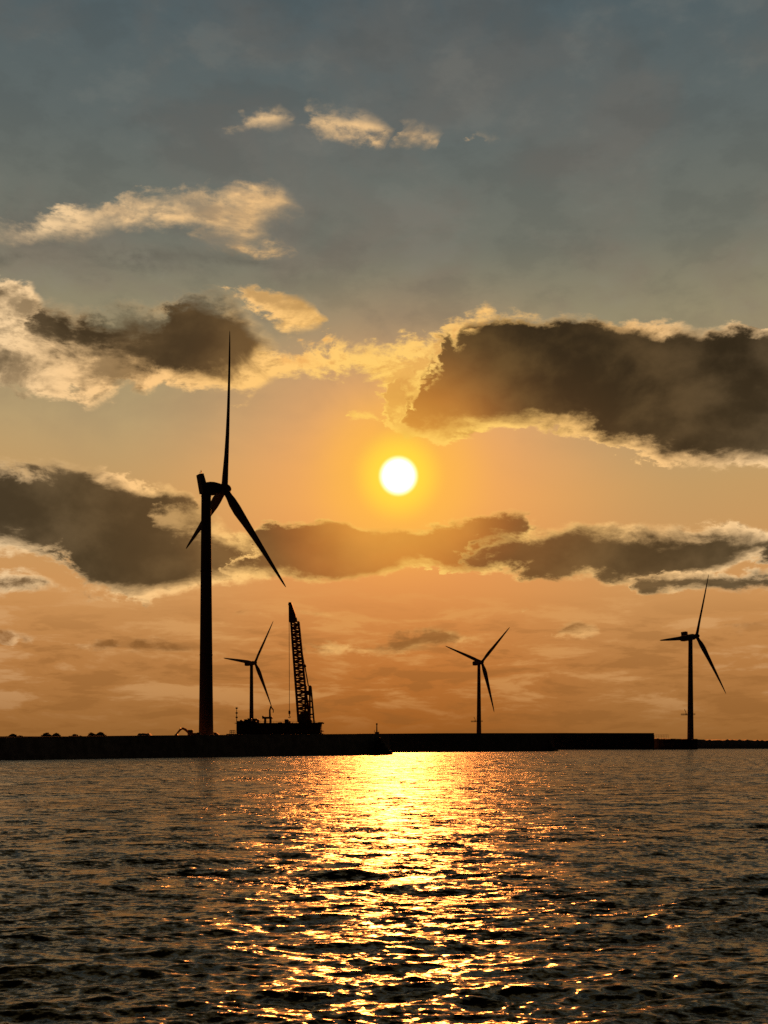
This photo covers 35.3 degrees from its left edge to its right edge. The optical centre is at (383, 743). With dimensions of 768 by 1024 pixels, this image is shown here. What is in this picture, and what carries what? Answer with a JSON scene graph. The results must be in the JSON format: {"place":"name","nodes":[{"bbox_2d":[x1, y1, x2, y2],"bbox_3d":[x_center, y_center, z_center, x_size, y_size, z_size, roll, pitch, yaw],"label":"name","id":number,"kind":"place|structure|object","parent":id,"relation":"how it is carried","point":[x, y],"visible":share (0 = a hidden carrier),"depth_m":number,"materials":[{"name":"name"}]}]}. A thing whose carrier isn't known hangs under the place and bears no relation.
{"place":"outdoors","nodes":[
{"label":"outdoors","id":0,"kind":"place"},
{"bbox_2d":[0,749,767,1023],"bbox_3d":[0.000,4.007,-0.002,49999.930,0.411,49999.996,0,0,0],"label":"sea","id":1,"kind":"structure","parent":0,"point":[623,886],"depth_m":33.04,"materials":[{"name":"black liquid"}]},
{"bbox_2d":[0,734,389,759],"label":"sea wall","id":2,"kind":"structure","parent":1,"relation":"in","point":[81,747],"depth_m":364.07,"materials":[{"name":"concrete"}]},
{"bbox_2d":[226,707,323,734],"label":"crane barge","id":3,"kind":"object","parent":1,"relation":"on","point":[247,726],"visible":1,"depth_m":552.50,"materials":[{"name":"paint"}]},
{"bbox_2d":[262,706,273,722],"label":"deck crane","id":4,"kind":"object","parent":3,"relation":"on","point":[270,718],"visible":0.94,"depth_m":556.51,"materials":[{"name":"paint"}]},
{"bbox_2d":[288,602,314,722],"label":"lattice crane","id":5,"kind":"object","parent":3,"relation":"on","point":[304,716],"visible":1,"depth_m":557.76,"materials":[{"name":"black metal"}]},
{"bbox_2d":[375,737,392,754],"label":"armour stones","id":6,"kind":"object","parent":1,"relation":"in","point":[382,746],"visible":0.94,"depth_m":453.09,"materials":[{"name":"black stone"}]},
{"bbox_2d":[389,733,553,751],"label":"breakwater","id":7,"kind":"object","parent":1,"relation":"in","point":[474,742],"visible":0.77,"depth_m":640.39,"materials":[{"name":"concrete"}]},
{"bbox_2d":[401,733,654,749],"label":"breakwater","id":8,"kind":"object","parent":1,"relation":"in","point":[588,741],"visible":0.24,"depth_m":875.12,"materials":[{"name":"concrete"}]},
{"bbox_2d":[654,739,697,748],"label":"pier","id":9,"kind":"structure","parent":1,"relation":"in","point":[676,743],"depth_m":890.00,"materials":[{"name":"concrete"}]},
{"bbox_2d":[0,0,767,739],"label":"sky","id":10,"kind":"structure","parent":0,"point":[487,280],"materials":[{"name":"orange"}]},
{"bbox_2d":[654,738,767,748],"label":"shore","id":11,"kind":"structure","parent":0,"point":[731,744],"depth_m":1012.88,"materials":[{"name":"black stone"}]},
{"bbox_2d":[660,575,725,738],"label":"wind turbine","id":12,"kind":"object","parent":11,"relation":"on","point":[686,636],"visible":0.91,"depth_m":1017.44,"materials":[{"name":"paint"}]},
{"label":"reclaimed land","id":13,"kind":"structure","parent":0,"visible":0},
{"bbox_2d":[4,734,22,736],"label":"shrub","id":14,"kind":"object","parent":13,"relation":"on","point":[12,735],"visible":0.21,"depth_m":310.85,"materials":[{"name":"black plant"}]},
{"bbox_2d":[40,733,60,736],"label":"shrub","id":15,"kind":"object","parent":13,"relation":"on","point":[49,735],"visible":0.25,"depth_m":323.43,"materials":[{"name":"black plant"}]},
{"bbox_2d":[88,732,106,735],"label":"shrub","id":16,"kind":"object","parent":13,"relation":"on","point":[97,734],"visible":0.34,"depth_m":339.62,"materials":[{"name":"black plant"}]},
{"bbox_2d":[137,733,151,735],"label":"gravel mound","id":17,"kind":"object","parent":13,"relation":"on","point":[139,734],"visible":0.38,"depth_m":358.13,"materials":[{"name":"black gravel"}]},
{"bbox_2d":[175,727,200,734],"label":"excavator","id":18,"kind":"object","parent":13,"relation":"on","point":[189,732],"visible":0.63,"depth_m":373.26,"materials":[{"name":"metal"}]},
{"bbox_2d":[186,331,285,734],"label":"wind turbine","id":19,"kind":"object","parent":13,"relation":"on","point":[207,491],"visible":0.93,"depth_m":380.44,"materials":[{"name":"paint"}]},
{"bbox_3d":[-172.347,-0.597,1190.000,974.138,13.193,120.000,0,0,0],"label":"far shore","id":20,"kind":"structure","parent":0,"visible":0},
{"bbox_2d":[224,622,272,718],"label":"wind turbine","id":21,"kind":"object","parent":20,"relation":"on","point":[259,673],"visible":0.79,"depth_m":1150.91,"materials":[{"name":"paint"}]},
{"bbox_2d":[446,627,509,732],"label":"wind turbine","id":22,"kind":"object","parent":20,"relation":"on","point":[477,662],"visible":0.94,"depth_m":1151.68,"materials":[{"name":"paint"}]}
]}

